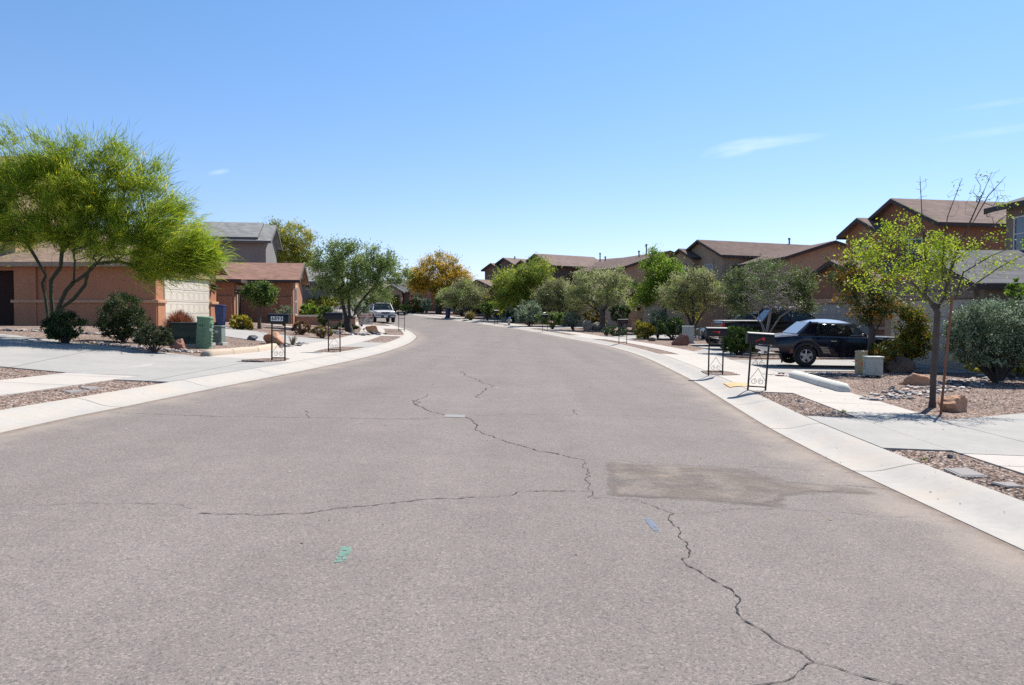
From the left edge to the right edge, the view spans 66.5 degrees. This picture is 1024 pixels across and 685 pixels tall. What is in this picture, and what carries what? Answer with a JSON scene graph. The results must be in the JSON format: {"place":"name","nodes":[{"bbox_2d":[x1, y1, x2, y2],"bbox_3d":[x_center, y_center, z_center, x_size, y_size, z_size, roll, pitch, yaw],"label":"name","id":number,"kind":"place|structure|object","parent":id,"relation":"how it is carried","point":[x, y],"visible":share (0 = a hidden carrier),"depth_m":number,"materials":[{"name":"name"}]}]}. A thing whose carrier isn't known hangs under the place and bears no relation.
{"place":"outdoors","nodes":[
{"label":"outdoors","id":0,"kind":"place"},
{"bbox_2d":[0,334,199,372],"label":"driveway","id":1,"kind":"structure","parent":0,"point":[32,353],"depth_m":18.14,"materials":[{"name":"concrete"}]},
{"bbox_2d":[64,356,253,375],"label":"driveway","id":2,"kind":"structure","parent":0,"point":[175,365],"depth_m":16.69,"materials":[{"name":"concrete"}]},
{"bbox_2d":[161,309,196,327],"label":"fountain grass","id":3,"kind":"object","parent":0,"point":[181,316],"depth_m":25.74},
{"bbox_2d":[0,322,384,395],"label":"sidewalk","id":4,"kind":"structure","parent":0,"point":[30,384],"depth_m":14.16,"materials":[{"name":"concrete"}]},
{"bbox_2d":[114,361,288,382],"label":"driveway","id":5,"kind":"structure","parent":0,"point":[164,377],"depth_m":15.64,"materials":[{"name":"concrete"}]},
{"bbox_2d":[225,327,330,345],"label":"driveway","id":6,"kind":"structure","parent":0,"point":[238,333],"depth_m":31.93,"materials":[{"name":"concrete"}]},
{"bbox_2d":[212,305,226,325],"bbox_3d":[-13.806,-1.254,36.880,0.545,1.057,0.450,0,2,0],"label":"wheelie bin","id":7,"kind":"object","parent":6,"relation":"on","point":[220,314],"visible":0.8,"depth_m":36.70,"materials":[{"name":"blue plastic"}]},
{"bbox_2d":[278,347,365,361],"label":"pavement","id":8,"kind":"structure","parent":0,"point":[302,356],"depth_m":22.19,"materials":[{"name":"concrete"}]},
{"bbox_2d":[0,311,1023,684],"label":"road","id":9,"kind":"structure","parent":0,"point":[546,571],"depth_m":5.10,"materials":[{"name":"asphalt"}]},
{"bbox_2d":[369,303,395,321],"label":"suv","id":10,"kind":"object","parent":9,"relation":"on","point":[386,312],"visible":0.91,"depth_m":65.50,"materials":[{"name":"white paint"}]},
{"bbox_2d":[50,371,903,516],"bbox_3d":[-1.408,1.031,11.997,8.551,0.300,14.225,-1,2,-22],"label":"road crack","id":11,"kind":"object","parent":9,"relation":"on","point":[487,496],"visible":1,"depth_m":7.29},
{"bbox_2d":[609,463,867,504],"bbox_3d":[2.130,1.312,7.231,2.548,0.085,1.646,0,2,6],"label":"asphalt patch","id":12,"kind":"object","parent":9,"relation":"on","point":[656,480],"visible":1,"depth_m":7.18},
{"bbox_2d":[668,513,902,684],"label":"road crack","id":13,"kind":"object","parent":9,"relation":"on","point":[737,610],"visible":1,"depth_m":3.79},
{"bbox_2d":[0,309,1023,499],"bbox_3d":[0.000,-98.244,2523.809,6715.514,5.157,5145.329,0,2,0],"label":"ground","id":14,"kind":"structure","parent":0,"point":[971,412],"depth_m":15.85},
{"bbox_2d":[39,309,89,342],"bbox_3d":[-11.997,-0.426,20.949,1.140,1.010,1.094,1,3,33],"label":"shrub","id":15,"kind":"object","parent":14,"relation":"on","point":[62,330],"visible":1,"depth_m":20.80,"materials":[{"name":"green plant"}]},
{"bbox_2d":[0,369,157,408],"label":"loose gravel","id":16,"kind":"structure","parent":14,"relation":"on","point":[61,388],"depth_m":12.22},
{"bbox_2d":[0,156,228,326],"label":"stucco house","id":17,"kind":"structure","parent":14,"relation":"on","point":[21,297],"depth_m":32.33,"materials":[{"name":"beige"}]},
{"bbox_2d":[164,278,209,321],"bbox_3d":[-14.737,-1.843,35.555,0.046,2.130,4.880,0,2,0],"label":"garage door","id":18,"kind":"structure","parent":17,"relation":"in","point":[197,304],"depth_m":35.63,"materials":[{"name":"beige paint"}]},
{"bbox_2d":[92,288,153,341],"bbox_3d":[-11.463,-0.793,22.976,1.664,1.647,1.345,0,2,0],"label":"shrub","id":19,"kind":"object","parent":14,"relation":"on","point":[123,321],"visible":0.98,"depth_m":22.81,"materials":[{"name":"green plant"}]},
{"bbox_2d":[0,108,249,338],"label":"palo verde","id":20,"kind":"object","parent":14,"relation":"on","point":[54,195],"visible":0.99,"depth_m":21.60,"materials":[{"name":"green plant"}]},
{"bbox_2d":[80,341,200,352],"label":"river cobbles","id":21,"kind":"object","parent":14,"relation":"on","point":[141,347],"visible":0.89,"depth_m":21.39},
{"bbox_2d":[132,323,175,352],"bbox_3d":[-9.281,-0.104,20.237,1.034,0.844,0.870,-1,2,-24],"label":"shrub","id":22,"kind":"object","parent":14,"relation":"on","point":[161,336],"visible":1,"depth_m":20.10,"materials":[{"name":"green plant"}]},
{"bbox_2d":[169,322,215,346],"bbox_3d":[-9.723,-0.247,23.739,1.040,0.740,1.020,0,2,0],"label":"utility cabinet","id":23,"kind":"object","parent":14,"relation":"on","point":[186,331],"visible":0.49,"depth_m":23.29,"materials":[{"name":"metal"}]},
{"bbox_2d":[195,316,213,348],"bbox_3d":[-9.070,-0.275,23.067,0.465,0.990,0.441,4,2,0],"label":"utility pedestal","id":24,"kind":"object","parent":14,"relation":"on","point":[204,331],"visible":0.99,"depth_m":22.88,"materials":[{"name":"green metal"}]},
{"bbox_2d":[0,319,415,432],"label":"kerb","id":25,"kind":"structure","parent":14,"relation":"on","point":[15,418],"depth_m":12.72,"materials":[{"name":"concrete"}]},
{"bbox_2d":[213,325,227,345],"bbox_3d":[-9.393,-0.220,24.949,0.480,0.640,0.480,0,2,0],"label":"utility cabinet","id":26,"kind":"object","parent":14,"relation":"on","point":[219,335],"visible":0.72,"depth_m":24.77,"materials":[{"name":"metal"}]},
{"bbox_2d":[201,343,278,355],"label":"parking kerb","id":27,"kind":"structure","parent":14,"relation":"on","point":[228,351],"depth_m":21.85,"materials":[{"name":"beige concrete"}]},
{"bbox_2d":[143,222,337,311],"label":"stucco house","id":28,"kind":"structure","parent":14,"relation":"on","point":[257,242],"depth_m":57.30,"materials":[{"name":"grey"}]},
{"bbox_2d":[228,314,253,329],"bbox_3d":[-12.462,-0.933,35.965,1.101,0.777,0.972,-2,3,-35],"label":"shrub","id":29,"kind":"object","parent":14,"relation":"on","point":[247,322],"visible":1,"depth_m":35.87,"materials":[{"name":"yellow plant"}]},
{"bbox_2d":[235,277,279,328],"bbox_3d":[-12.447,-1.942,38.530,1.982,2.592,1.831,0,2,0],"label":"clipped tree","id":30,"kind":"object","parent":14,"relation":"on","point":[260,293],"visible":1,"depth_m":38.24,"materials":[{"name":"green plant"}]},
{"bbox_2d":[216,262,309,323],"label":"stucco house","id":31,"kind":"structure","parent":14,"relation":"on","point":[290,280],"depth_m":48.65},
{"bbox_2d":[263,331,283,344],"bbox_3d":[-8.294,-0.086,27.261,0.783,0.623,0.563,1,3,29],"label":"boulder","id":32,"kind":"object","parent":14,"relation":"on","point":[277,338],"visible":0.66,"depth_m":27.05,"materials":[{"name":"orange stone"}]},
{"bbox_2d":[267,313,289,360],"bbox_3d":[-5.878,-0.106,19.700,0.546,1.253,0.197,1,2,0],"label":"letterbox","id":33,"kind":"object","parent":14,"relation":"on","point":[274,318],"visible":0.99,"depth_m":19.66,"materials":[{"name":"black paint"}]},
{"bbox_2d":[291,319,311,334],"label":"shrub","id":34,"kind":"object","parent":14,"relation":"on","point":[300,328],"visible":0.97,"depth_m":35.63,"materials":[{"name":"brown plant"}]},
{"bbox_2d":[255,214,350,286],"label":"wispy tree","id":35,"kind":"object","parent":14,"relation":"on","point":[292,252],"visible":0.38,"depth_m":69.11,"materials":[{"name":"green plant"}]},
{"bbox_2d":[299,303,321,314],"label":"shrub","id":36,"kind":"object","parent":14,"relation":"on","point":[307,311],"visible":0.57,"depth_m":52.70,"materials":[{"name":"green plant"}]},
{"bbox_2d":[309,325,334,337],"bbox_3d":[-8.302,-0.471,34.053,0.926,0.650,0.896,1,2,22],"label":"shrub","id":37,"kind":"object","parent":14,"relation":"on","point":[322,333],"visible":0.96,"depth_m":33.93,"materials":[{"name":"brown plant"}]},
{"bbox_2d":[304,296,340,309],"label":"hedge","id":38,"kind":"object","parent":14,"relation":"on","point":[331,301],"visible":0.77,"depth_m":57.76,"materials":[{"name":"green plant"}]},
{"bbox_2d":[317,304,332,326],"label":"shrub","id":39,"kind":"object","parent":14,"relation":"on","point":[321,319],"visible":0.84,"depth_m":47.80,"materials":[{"name":"green plant"}]},
{"bbox_2d":[295,315,356,325],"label":"planter wall","id":40,"kind":"structure","parent":14,"relation":"on","point":[312,319],"depth_m":50.10,"materials":[{"name":"brick"}]},
{"bbox_2d":[325,312,343,351],"bbox_3d":[-5.504,-0.291,24.232,0.546,1.298,0.194,0,2,0],"label":"letterbox","id":41,"kind":"object","parent":14,"relation":"on","point":[334,316],"visible":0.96,"depth_m":24.17,"materials":[{"name":"black paint"}]},
{"bbox_2d":[299,232,420,331],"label":"olive tree","id":42,"kind":"object","parent":14,"relation":"on","point":[364,266],"visible":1,"depth_m":42.76,"materials":[{"name":"green plant"}]},
{"bbox_2d":[386,281,412,309],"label":"stucco house","id":43,"kind":"structure","parent":14,"relation":"on","point":[402,294],"depth_m":106.99,"materials":[{"name":"brown"}]},
{"bbox_2d":[399,246,475,312],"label":"gold tree","id":44,"kind":"object","parent":14,"relation":"on","point":[422,281],"visible":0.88,"depth_m":96.01,"materials":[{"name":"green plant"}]},
{"bbox_2d":[435,275,492,317],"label":"brush tree","id":45,"kind":"object","parent":14,"relation":"on","point":[477,294],"visible":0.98,"depth_m":81.30,"materials":[{"name":"green plant"}]},
{"bbox_2d":[480,301,495,319],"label":"shrub","id":46,"kind":"object","parent":14,"relation":"on","point":[487,312],"visible":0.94,"depth_m":77.93,"materials":[{"name":"green plant"}]},
{"bbox_2d":[458,256,526,314],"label":"stucco house","id":47,"kind":"structure","parent":14,"relation":"on","point":[500,264],"depth_m":95.84,"materials":[{"name":"brown"}]},
{"bbox_2d":[487,254,561,317],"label":"weeping tree","id":48,"kind":"object","parent":14,"relation":"on","point":[515,287],"visible":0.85,"depth_m":76.12,"materials":[{"name":"green plant"}]},
{"bbox_2d":[513,299,542,325],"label":"shrub","id":49,"kind":"object","parent":14,"relation":"on","point":[536,308],"visible":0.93,"depth_m":65.75,"materials":[{"name":"green plant"}]},
{"bbox_2d":[483,253,595,319],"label":"stucco house","id":50,"kind":"structure","parent":14,"relation":"on","point":[568,263],"depth_m":83.78,"materials":[{"name":"brown"}]},
{"bbox_2d":[534,311,564,328],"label":"shrub","id":51,"kind":"object","parent":14,"relation":"on","point":[557,317],"visible":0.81,"depth_m":61.71,"materials":[{"name":"green plant"}]},
{"bbox_2d":[530,275,587,325],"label":"dusky tree","id":52,"kind":"object","parent":14,"relation":"on","point":[549,298],"visible":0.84,"depth_m":67.49,"materials":[{"name":"green plant"}]},
{"bbox_2d":[562,312,582,330],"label":"shrub","id":53,"kind":"object","parent":14,"relation":"on","point":[566,318],"visible":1,"depth_m":59.89,"materials":[{"name":"green plant"}]},
{"bbox_2d":[581,309,607,323],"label":"shrub","id":54,"kind":"object","parent":14,"relation":"on","point":[594,318],"visible":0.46,"depth_m":63.72,"materials":[{"name":"green plant"}]},
{"bbox_2d":[559,264,634,329],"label":"round tree","id":55,"kind":"object","parent":14,"relation":"on","point":[609,292],"visible":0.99,"depth_m":60.39,"materials":[{"name":"green plant"}]},
{"bbox_2d":[601,325,628,335],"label":"shrub","id":56,"kind":"object","parent":14,"relation":"on","point":[609,330],"visible":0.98,"depth_m":51.02,"materials":[{"name":"green plant"}]},
{"bbox_2d":[561,244,673,325],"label":"stucco house","id":57,"kind":"structure","parent":14,"relation":"on","point":[630,264],"depth_m":71.72,"materials":[{"name":"brown"}]},
{"bbox_2d":[594,302,626,325],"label":"garage door","id":58,"kind":"structure","parent":57,"relation":"in","point":[610,322],"depth_m":69.19,"materials":[{"name":"grey paint"}]},
{"bbox_2d":[608,303,630,330],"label":"shrub","id":59,"kind":"object","parent":14,"relation":"on","point":[622,309],"visible":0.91,"depth_m":57.78,"materials":[{"name":"green plant"}]},
{"bbox_2d":[632,320,656,338],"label":"shrub","id":60,"kind":"object","parent":14,"relation":"on","point":[648,327],"visible":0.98,"depth_m":47.48,"materials":[{"name":"yellow plant"}]},
{"bbox_2d":[621,244,691,330],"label":"bright tree","id":61,"kind":"object","parent":14,"relation":"on","point":[657,274],"visible":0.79,"depth_m":56.47,"materials":[{"name":"green plant"}]},
{"bbox_2d":[648,309,669,337],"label":"shrub","id":62,"kind":"object","parent":14,"relation":"on","point":[663,314],"visible":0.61,"depth_m":48.74,"materials":[{"name":"green plant"}]},
{"bbox_2d":[656,316,684,339],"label":"shrub","id":63,"kind":"object","parent":14,"relation":"on","point":[673,324],"visible":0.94,"depth_m":46.85,"materials":[{"name":"green plant"}]},
{"bbox_2d":[334,310,1023,550],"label":"kerb","id":64,"kind":"structure","parent":14,"relation":"on","point":[981,508],"depth_m":8.36,"materials":[{"name":"concrete"}]},
{"bbox_2d":[671,333,689,345],"bbox_3d":[8.632,-0.046,39.991,0.918,0.844,0.513,0,2,-10],"label":"boulder","id":65,"kind":"object","parent":14,"relation":"on","point":[681,339],"visible":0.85,"depth_m":39.81,"materials":[{"name":"red stone"}]},
{"bbox_2d":[652,263,728,338],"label":"twiggy tree","id":66,"kind":"object","parent":14,"relation":"on","point":[687,294],"visible":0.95,"depth_m":48.93,"materials":[{"name":"green plant"}]},
{"bbox_2d":[705,327,727,375],"bbox_3d":[5.174,0.243,19.855,0.546,1.273,0.200,1,2,0],"label":"letterbox","id":67,"kind":"object","parent":14,"relation":"on","point":[719,332],"visible":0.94,"depth_m":19.80,"materials":[{"name":"black paint"}]},
{"bbox_2d":[625,238,808,330],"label":"stucco house","id":68,"kind":"structure","parent":14,"relation":"on","point":[722,257],"depth_m":60.88,"materials":[{"name":"brown"}]},
{"bbox_2d":[643,305,680,330],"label":"garage door","id":69,"kind":"structure","parent":68,"relation":"in","point":[646,311],"depth_m":60.15,"materials":[{"name":"grey paint"}]},
{"bbox_2d":[720,324,758,354],"bbox_3d":[9.163,-0.090,31.092,1.820,1.283,1.187,0,2,0],"label":"shrub","id":70,"kind":"object","parent":14,"relation":"on","point":[738,346],"visible":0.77,"depth_m":31.00,"materials":[{"name":"green plant"}]},
{"bbox_2d":[745,331,774,390],"bbox_3d":[4.979,0.410,15.806,0.546,1.238,0.200,4,2,4],"label":"letterbox","id":71,"kind":"object","parent":14,"relation":"on","point":[757,338],"visible":0.96,"depth_m":15.75,"materials":[{"name":"black paint"}]},
{"bbox_2d":[730,353,827,358],"bbox_3d":[12.909,0.521,31.107,9.496,0.108,4.163,-1,2,-19],"label":"gravel bed","id":72,"kind":"object","parent":14,"relation":"on","point":[772,356],"visible":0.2,"depth_m":29.75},
{"bbox_2d":[733,240,845,311],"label":"stucco house","id":73,"kind":"structure","parent":14,"relation":"on","point":[811,255],"depth_m":50.45,"materials":[{"name":"brown"}]},
{"bbox_2d":[789,371,850,392],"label":"parking kerb","id":74,"kind":"structure","parent":14,"relation":"on","point":[834,385],"depth_m":17.35,"materials":[{"name":"white concrete"}]},
{"bbox_2d":[763,372,883,376],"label":"river cobbles","id":75,"kind":"object","parent":14,"relation":"on","point":[785,374],"visible":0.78,"depth_m":20.90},
{"bbox_2d":[862,356,884,375],"bbox_3d":[9.513,0.613,20.582,0.470,0.504,0.370,0,2,8],"label":"utility cabinet","id":76,"kind":"object","parent":75,"relation":"on","point":[872,365],"visible":1,"depth_m":20.43,"materials":[{"name":"grey metal"}]},
{"bbox_2d":[855,350,867,373],"bbox_3d":[9.452,0.579,21.147,0.316,0.720,0.317,0,2,0],"label":"utility pedestal","id":77,"kind":"object","parent":14,"relation":"on","point":[859,354],"visible":0.73,"depth_m":21.03,"materials":[{"name":"beige plastic"}]},
{"bbox_2d":[817,226,916,355],"bbox_3d":[10.332,-1.251,22.486,2.873,4.282,1.790,0,2,0],"label":"silk oak","id":78,"kind":"object","parent":14,"relation":"on","point":[871,308],"visible":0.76,"depth_m":22.46,"materials":[{"name":"green plant"}]},
{"bbox_2d":[867,339,899,371],"bbox_3d":[10.646,0.378,22.445,0.881,1.032,0.878,-2,3,-42],"label":"shrub","id":79,"kind":"object","parent":14,"relation":"on","point":[885,352],"visible":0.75,"depth_m":22.32,"materials":[{"name":"green plant"}]},
{"bbox_2d":[756,393,1023,500],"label":"loose gravel","id":80,"kind":"structure","parent":14,"relation":"on","point":[919,458],"depth_m":8.49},
{"bbox_2d":[780,198,1005,335],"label":"stucco house","id":81,"kind":"structure","parent":14,"relation":"on","point":[933,210],"depth_m":38.07,"materials":[{"name":"brown"}]},
{"bbox_2d":[809,304,868,335],"bbox_3d":[15.967,-0.825,38.396,0.046,2.130,4.880,0,2,-12],"label":"garage door","id":82,"kind":"structure","parent":81,"relation":"in","point":[828,311],"depth_m":38.15,"materials":[{"name":"grey paint"}]},
{"bbox_2d":[883,355,915,372],"bbox_3d":[11.155,0.704,22.537,0.935,0.663,0.513,0,2,13],"label":"boulder","id":83,"kind":"object","parent":14,"relation":"on","point":[901,364],"visible":0.69,"depth_m":22.34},
{"bbox_2d":[898,373,929,384],"bbox_3d":[9.448,0.912,18.327,0.754,0.405,0.332,0,2,-8],"label":"boulder","id":84,"kind":"object","parent":14,"relation":"on","point":[915,379],"visible":0.77,"depth_m":18.20,"materials":[{"name":"orange stone"}]},
{"bbox_2d":[833,169,1023,407],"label":"young tree","id":85,"kind":"object","parent":14,"relation":"on","point":[939,259],"visible":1,"depth_m":13.60,"materials":[{"name":"green plant"}]},
{"bbox_2d":[859,373,1019,400],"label":"river cobbles","id":86,"kind":"object","parent":14,"relation":"on","point":[891,394],"visible":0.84,"depth_m":16.69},
{"bbox_2d":[867,197,1023,372],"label":"stucco house","id":87,"kind":"structure","parent":14,"relation":"on","point":[996,285],"depth_m":24.80,"materials":[{"name":"grey"}]},
{"bbox_2d":[891,299,972,370],"bbox_3d":[13.687,-0.316,25.707,0.046,2.130,4.880,0,2,0],"label":"garage door","id":88,"kind":"structure","parent":87,"relation":"in","point":[944,311],"depth_m":24.92,"materials":[{"name":"grey paint"}]},
{"bbox_2d":[1013,215,1023,249],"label":"window","id":89,"kind":"structure","parent":87,"relation":"in","point":[1018,230],"depth_m":27.74,"materials":[{"name":"blue"}]},
{"bbox_2d":[939,295,953,413],"bbox_3d":[7.054,0.228,12.683,0.192,1.983,0.042,0,2,0],"label":"stake","id":90,"kind":"object","parent":14,"relation":"on","point":[946,354],"visible":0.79,"depth_m":12.67,"materials":[{"name":"brown wood"}]},
{"bbox_2d":[936,394,967,412],"bbox_3d":[7.423,1.071,13.191,0.491,0.415,0.393,-1,3,-31],"label":"boulder","id":91,"kind":"object","parent":14,"relation":"on","point":[955,403],"visible":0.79,"depth_m":13.05,"materials":[{"name":"orange stone"}]},
{"bbox_2d":[944,468,987,479],"bbox_3d":[4.442,1.298,7.668,0.279,0.078,0.474,0,2,6],"label":"meter cover","id":92,"kind":"object","parent":14,"relation":"on","point":[968,473],"visible":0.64,"depth_m":7.59,"materials":[{"name":"concrete"}]},
{"bbox_2d":[940,293,1023,382],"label":"shrub","id":93,"kind":"object","parent":14,"relation":"on","point":[998,338],"visible":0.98,"depth_m":18.91,"materials":[{"name":"green plant"}]},
{"bbox_2d":[963,362,1023,377],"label":"shrub","id":94,"kind":"object","parent":14,"relation":"on","point":[1016,370],"visible":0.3,"depth_m":20.81,"materials":[{"name":"green plant"}]},
{"bbox_2d":[1004,277,1023,375],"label":"shrub","id":95,"kind":"object","parent":14,"relation":"on","point":[1011,292],"visible":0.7,"depth_m":21.46,"materials":[{"name":"green plant"}]},
{"bbox_2d":[0,0,1023,281],"label":"sky","id":96,"kind":"structure","parent":0,"point":[485,132],"materials":[{"name":"blue"}]},
{"bbox_2d":[604,333,677,339],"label":"driveway","id":97,"kind":"structure","parent":0,"point":[632,337],"depth_m":50.02,"materials":[{"name":"concrete"}]},
{"bbox_2d":[661,354,739,373],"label":"driveway","id":98,"kind":"structure","parent":0,"point":[700,364],"depth_m":24.98,"materials":[{"name":"concrete"}]},
{"bbox_2d":[406,312,1023,474],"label":"sidewalk","id":99,"kind":"structure","parent":0,"point":[839,401],"depth_m":15.90,"materials":[{"name":"concrete"}]},
{"bbox_2d":[690,344,772,359],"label":"driveway","id":100,"kind":"structure","parent":0,"point":[715,350],"depth_m":33.71,"materials":[{"name":"concrete"}]},
{"bbox_2d":[694,312,757,345],"bbox_3d":[11.907,-0.696,39.903,4.886,1.745,2.200,0,2,0],"label":"crossover","id":101,"kind":"object","parent":100,"relation":"on","point":[700,333],"visible":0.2,"depth_m":39.22,"materials":[{"name":"black paint"}]},
{"bbox_2d":[715,253,824,352],"bbox_3d":[10.944,-1.665,32.935,4.686,4.300,3.739,-2,3,-35],"label":"bushy tree","id":102,"kind":"object","parent":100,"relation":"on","point":[766,275],"visible":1,"depth_m":32.98,"materials":[{"name":"green plant"}]},
{"bbox_2d":[708,306,853,342],"bbox_3d":[12.360,-0.661,36.101,6.121,2.000,2.340,0,2,0],"label":"pickup truck","id":103,"kind":"object","parent":100,"relation":"on","point":[785,322],"visible":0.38,"depth_m":35.23,"materials":[{"name":"black paint"}]},
{"bbox_2d":[713,373,792,393],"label":"pavement","id":104,"kind":"structure","parent":0,"point":[741,378],"depth_m":17.26,"materials":[{"name":"concrete"}]},
{"bbox_2d":[734,360,977,372],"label":"driveway","id":105,"kind":"structure","parent":0,"point":[824,366],"depth_m":24.22,"materials":[{"name":"concrete"}]},
{"bbox_2d":[755,319,926,365],"bbox_3d":[10.248,0.002,24.468,4.766,1.455,1.857,1,2,1],"label":"coupe","id":106,"kind":"object","parent":105,"relation":"on","point":[809,342],"visible":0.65,"depth_m":23.68,"materials":[{"name":"blue paint"}]},
{"bbox_2d":[883,299,940,370],"bbox_3d":[11.677,-0.202,22.761,1.672,2.150,1.312,0,2,0],"label":"bush","id":107,"kind":"object","parent":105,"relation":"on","point":[916,337],"visible":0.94,"depth_m":22.56,"materials":[{"name":"green plant"}]},
{"bbox_2d":[806,416,951,451],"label":"driveway","id":108,"kind":"structure","parent":0,"point":[875,434],"depth_m":10.00,"materials":[{"name":"concrete"}]},
{"bbox_2d":[842,412,1023,455],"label":"driveway","id":109,"kind":"structure","parent":0,"point":[954,437],"depth_m":10.29,"materials":[{"name":"concrete"}]},
{"bbox_2d":[856,375,1023,409],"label":"loose gravel","id":110,"kind":"structure","parent":0,"point":[954,393],"depth_m":16.64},
{"bbox_2d":[949,413,1023,440],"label":"driveway","id":111,"kind":"structure","parent":0,"point":[1010,425],"depth_m":11.46,"materials":[{"name":"concrete"}]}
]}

